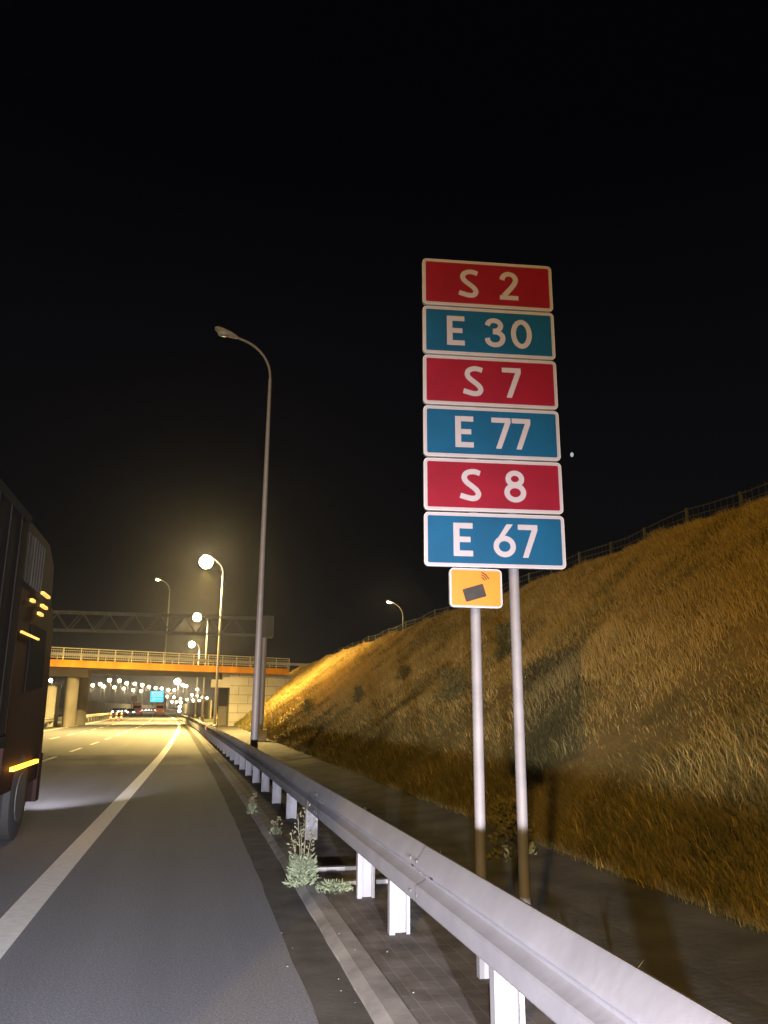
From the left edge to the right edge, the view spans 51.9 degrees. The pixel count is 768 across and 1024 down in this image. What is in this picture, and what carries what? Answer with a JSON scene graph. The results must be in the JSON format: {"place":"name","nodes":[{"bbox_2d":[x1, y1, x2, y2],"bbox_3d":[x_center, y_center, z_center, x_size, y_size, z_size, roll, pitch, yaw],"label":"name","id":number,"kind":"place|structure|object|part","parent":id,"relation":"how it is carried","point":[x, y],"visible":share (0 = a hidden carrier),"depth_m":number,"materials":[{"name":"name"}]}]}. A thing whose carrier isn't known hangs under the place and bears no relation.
{"place":"outdoors","nodes":[
{"label":"outdoors","id":0,"kind":"place"},
{"bbox_2d":[44,713,125,728],"bbox_3d":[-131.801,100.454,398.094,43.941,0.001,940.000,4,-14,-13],"label":"median ground","id":1,"kind":"structure","parent":0,"point":[59,724],"depth_m":99.63,"materials":[{"name":"grey concrete"}]},
{"bbox_2d":[58,713,118,722],"bbox_3d":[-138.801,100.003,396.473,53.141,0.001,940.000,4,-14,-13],"label":"opposite road","id":2,"kind":"structure","parent":0,"point":[60,715],"depth_m":140.29,"materials":[{"name":"grey asphalt"}]},
{"bbox_2d":[112,708,119,713],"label":"car","id":3,"kind":"object","parent":2,"relation":"on","point":[115,709],"visible":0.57,"depth_m":188.67,"materials":[{"name":"grey paint"}]},
{"bbox_2d":[58,708,216,721],"bbox_3d":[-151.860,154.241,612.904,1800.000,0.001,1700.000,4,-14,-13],"label":"ground","id":4,"kind":"structure","parent":0,"point":[171,711],"depth_m":257.64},
{"bbox_2d":[86,700,103,714],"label":"noise wall","id":5,"kind":"structure","parent":4,"relation":"on","point":[95,707],"depth_m":174.95,"materials":[{"name":"grey concrete"}]},
{"bbox_2d":[103,703,153,712],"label":"noise wall","id":6,"kind":"structure","parent":4,"relation":"on","point":[108,707],"depth_m":229.06,"materials":[{"name":"grey concrete"}]},
{"bbox_2d":[53,610,273,740],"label":"sign gantry","id":7,"kind":"object","parent":4,"relation":"on","point":[268,627],"visible":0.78,"depth_m":40.36,"materials":[{"name":"grey metal"}]},
{"bbox_2d":[44,647,307,726],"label":"road bridge","id":8,"kind":"structure","parent":4,"relation":"on","point":[235,687],"depth_m":72.04,"materials":[{"name":"orange paint"}]},
{"bbox_2d":[155,578,169,663],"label":"street lamp","id":9,"kind":"object","parent":8,"relation":"on","point":[157,579],"visible":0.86,"depth_m":78.78,"materials":[{"name":"grey metal"}]},
{"bbox_2d":[174,679,180,712],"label":"street lamp","id":10,"kind":"object","parent":4,"relation":"on","point":[177,681],"visible":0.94,"depth_m":263.90,"materials":[{"name":"grey"}]},
{"bbox_2d":[189,641,199,718],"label":"street lamp","id":11,"kind":"object","parent":4,"relation":"on","point":[191,644],"visible":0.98,"depth_m":123.89,"materials":[{"name":"grey paint"}]},
{"bbox_2d":[0,711,318,1023],"bbox_3d":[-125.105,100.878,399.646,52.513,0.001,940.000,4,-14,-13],"label":"road","id":12,"kind":"structure","parent":0,"point":[155,908],"depth_m":6.59,"materials":[{"name":"grey asphalt"}]},
{"bbox_2d":[0,478,53,840],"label":"truck","id":13,"kind":"object","parent":12,"relation":"on","point":[26,588],"visible":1,"depth_m":9.50,"materials":[{"name":"red paint"}]},
{"bbox_3d":[-5.763,1.932,10.394,2.317,0.890,1.715,4,-14,-13],"label":"window","id":14,"kind":"part","parent":13,"relation":"part of","materials":[{"name":"black glass"}]},
{"bbox_2d":[45,711,125,726],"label":"guardrail","id":15,"kind":"object","parent":12,"relation":"on","point":[49,719],"visible":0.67,"depth_m":99.26,"materials":[{"name":"metal"}]},
{"bbox_2d":[44,714,128,730],"bbox_3d":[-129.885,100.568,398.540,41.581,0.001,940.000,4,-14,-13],"label":"edge line","id":16,"kind":"object","parent":12,"relation":"on","point":[77,725],"visible":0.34,"depth_m":75.58,"materials":[{"name":"paint"}]},
{"bbox_2d":[0,713,180,958],"bbox_3d":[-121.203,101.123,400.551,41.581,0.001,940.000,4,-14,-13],"label":"edge line","id":17,"kind":"object","parent":12,"relation":"on","point":[16,918],"visible":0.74,"depth_m":7.81,"materials":[{"name":"paint"}]},
{"bbox_2d":[42,712,152,761],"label":"lane dashes","id":18,"kind":"object","parent":12,"relation":"on","point":[90,744],"visible":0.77,"depth_m":34.65,"materials":[{"name":"paint"}]},
{"bbox_2d":[126,708,134,714],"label":"car","id":19,"kind":"object","parent":12,"relation":"on","point":[130,711],"visible":0.94,"depth_m":170.80,"materials":[{"name":"grey paint"}]},
{"bbox_2d":[130,696,136,714],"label":"road sign","id":20,"kind":"object","parent":12,"relation":"on","point":[133,698],"visible":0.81,"depth_m":177.02,"materials":[{"name":"grey metal"}]},
{"bbox_2d":[132,703,141,714],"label":"van","id":21,"kind":"object","parent":12,"relation":"on","point":[137,707],"visible":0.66,"depth_m":174.16,"materials":[{"name":"red paint"}]},
{"bbox_2d":[150,691,163,713],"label":"road sign","id":22,"kind":"object","parent":12,"relation":"on","point":[156,696],"visible":0.93,"depth_m":215.78,"materials":[{"name":"teal metal"}]},
{"bbox_2d":[155,703,164,714],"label":"van","id":23,"kind":"object","parent":12,"relation":"on","point":[159,707],"visible":1,"depth_m":184.60,"materials":[{"name":"orange paint"}]},
{"bbox_2d":[165,713,373,1023],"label":"gutter","id":24,"kind":"object","parent":12,"relation":"on","point":[317,965],"visible":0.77,"depth_m":5.75,"materials":[{"name":"grey concrete"}]},
{"bbox_2d":[166,713,418,1023],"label":"kerb","id":25,"kind":"structure","parent":24,"relation":"on","point":[380,999],"depth_m":5.38,"materials":[{"name":"concrete"}]},
{"bbox_2d":[246,791,257,813],"bbox_3d":[-1.997,4.414,11.977,0.185,0.330,0.174,4,-14,-13],"label":"weed","id":26,"kind":"object","parent":25,"relation":"on","point":[251,809],"visible":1,"depth_m":11.97,"materials":[{"name":"green plant"}]},
{"bbox_2d":[269,817,282,834],"bbox_3d":[-1.358,3.951,9.928,0.173,0.241,0.182,4,-14,-13],"label":"weed","id":27,"kind":"object","parent":25,"relation":"on","point":[275,832],"visible":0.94,"depth_m":9.91,"materials":[{"name":"green plant"}]},
{"bbox_2d":[282,801,321,887],"bbox_3d":[-0.743,3.043,7.248,0.339,0.728,0.329,-5,-15,19],"label":"weed","id":28,"kind":"object","parent":25,"relation":"on","point":[303,869],"visible":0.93,"depth_m":7.17,"materials":[{"name":"green plant"}]},
{"bbox_2d":[182,700,211,717],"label":"noise wall","id":29,"kind":"structure","parent":0,"point":[188,708],"depth_m":179.95,"materials":[{"name":"beige concrete"}]},
{"bbox_2d":[164,712,555,1023],"bbox_3d":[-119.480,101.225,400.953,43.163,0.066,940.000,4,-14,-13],"label":"verge paving","id":30,"kind":"structure","parent":0,"point":[435,958],"depth_m":5.26,"materials":[{"name":"grey concrete"}]},
{"bbox_2d":[215,326,271,769],"bbox_3d":[-4.107,0.701,21.806,1.830,12.539,0.340,4,-14,-13],"label":"street lamp","id":31,"kind":"object","parent":30,"relation":"on","point":[222,332],"visible":0.9,"depth_m":21.68,"materials":[{"name":"grey metal"}]},
{"bbox_2d":[315,878,353,893],"bbox_3d":[-0.439,3.269,6.904,0.368,0.109,0.375,4,-14,-13],"label":"weed","id":32,"kind":"object","parent":30,"relation":"on","point":[333,885],"visible":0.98,"depth_m":6.86,"materials":[{"name":"green plant"}]},
{"bbox_2d":[314,865,387,884],"bbox_3d":[-0.292,3.423,7.417,0.800,0.075,0.660,4,-14,-13],"label":"drain chute","id":33,"kind":"object","parent":30,"relation":"on","point":[347,873],"visible":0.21,"depth_m":7.46,"materials":[{"name":"concrete"}]},
{"bbox_2d":[181,714,735,1023],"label":"guardrail","id":34,"kind":"object","parent":30,"relation":"on","point":[555,971],"visible":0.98,"depth_m":3.68,"materials":[{"name":"metal"}]},
{"bbox_2d":[0,0,767,708],"label":"sky","id":35,"kind":"structure","parent":0,"point":[282,176],"materials":[{"name":"black"}]},
{"bbox_2d":[204,722,767,1023],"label":"ditch slab","id":36,"kind":"structure","parent":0,"point":[717,964],"depth_m":6.69,"materials":[{"name":"concrete"}]},
{"bbox_2d":[193,612,207,715],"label":"street lamp","id":37,"kind":"object","parent":36,"relation":"on","point":[196,619],"visible":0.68,"depth_m":88.59,"materials":[{"name":"grey metal"}]},
{"bbox_2d":[199,554,223,727],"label":"street lamp","id":38,"kind":"object","parent":36,"relation":"on","point":[205,561],"visible":0.92,"depth_m":55.48,"materials":[{"name":"grey metal"}]},
{"bbox_2d":[422,258,565,904],"bbox_3d":[0.809,0.619,5.823,1.062,5.394,0.206,2,-14,-6],"label":"road sign","id":39,"kind":"object","parent":36,"relation":"on","point":[473,313],"visible":0.99,"depth_m":6.01,"materials":[{"name":"metal"}]},
{"bbox_2d":[449,568,502,608],"bbox_3d":[0.655,0.572,5.818,0.398,0.286,0.164,3,-14,-11],"label":"road sign","id":40,"kind":"object","parent":39,"relation":"attached to","point":[474,588],"visible":1,"depth_m":5.74,"materials":[{"name":"metal"}]},
{"bbox_2d":[486,795,536,861],"bbox_3d":[1.443,3.593,8.978,0.657,0.683,0.605,4,-14,-13],"label":"shrub","id":41,"kind":"object","parent":36,"relation":"on","point":[495,822],"visible":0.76,"depth_m":8.99,"materials":[{"name":"green plant"}]},
{"bbox_2d":[211,497,767,932],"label":"bank terrain","id":42,"kind":"structure","parent":0,"point":[713,663],"depth_m":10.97,"materials":[{"name":"brown plant"}]},
{"bbox_2d":[302,699,310,711],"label":"shrub","id":43,"kind":"object","parent":42,"relation":"on","point":[306,704],"visible":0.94,"depth_m":40.71,"materials":[{"name":"green plant"}]},
{"bbox_2d":[351,685,362,702],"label":"shrub","id":44,"kind":"object","parent":42,"relation":"on","point":[357,692],"visible":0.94,"depth_m":30.89,"materials":[{"name":"green plant"}]},
{"bbox_2d":[386,600,403,628],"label":"street lamp","id":45,"kind":"object","parent":42,"relation":"on","point":[388,601],"visible":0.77,"depth_m":68.03,"materials":[{"name":"grey metal"}]},
{"bbox_2d":[395,664,413,681],"bbox_3d":[0.740,5.770,28.318,0.730,0.749,0.829,4,-14,-13],"label":"shrub","id":46,"kind":"object","parent":42,"relation":"on","point":[404,675],"visible":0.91,"depth_m":28.24,"materials":[{"name":"green plant"}]},
{"bbox_2d":[431,664,470,702],"bbox_3d":[1.711,4.278,19.701,1.132,1.044,1.161,4,-14,-13],"label":"shrub","id":47,"kind":"object","parent":42,"relation":"on","point":[447,680],"visible":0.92,"depth_m":19.62,"materials":[{"name":"green plant"}]},
{"bbox_2d":[492,617,510,661],"bbox_3d":[3.083,3.249,20.119,0.755,1.246,0.743,-2,-14,8],"label":"shrub","id":48,"kind":"object","parent":42,"relation":"on","point":[502,632],"visible":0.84,"depth_m":20.06,"materials":[{"name":"green plant"}]},
{"bbox_2d":[333,483,767,653],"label":"wire fence","id":49,"kind":"object","parent":42,"relation":"on","point":[409,623],"visible":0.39,"depth_m":26.77,"materials":[{"name":"grey metal"}]}
]}

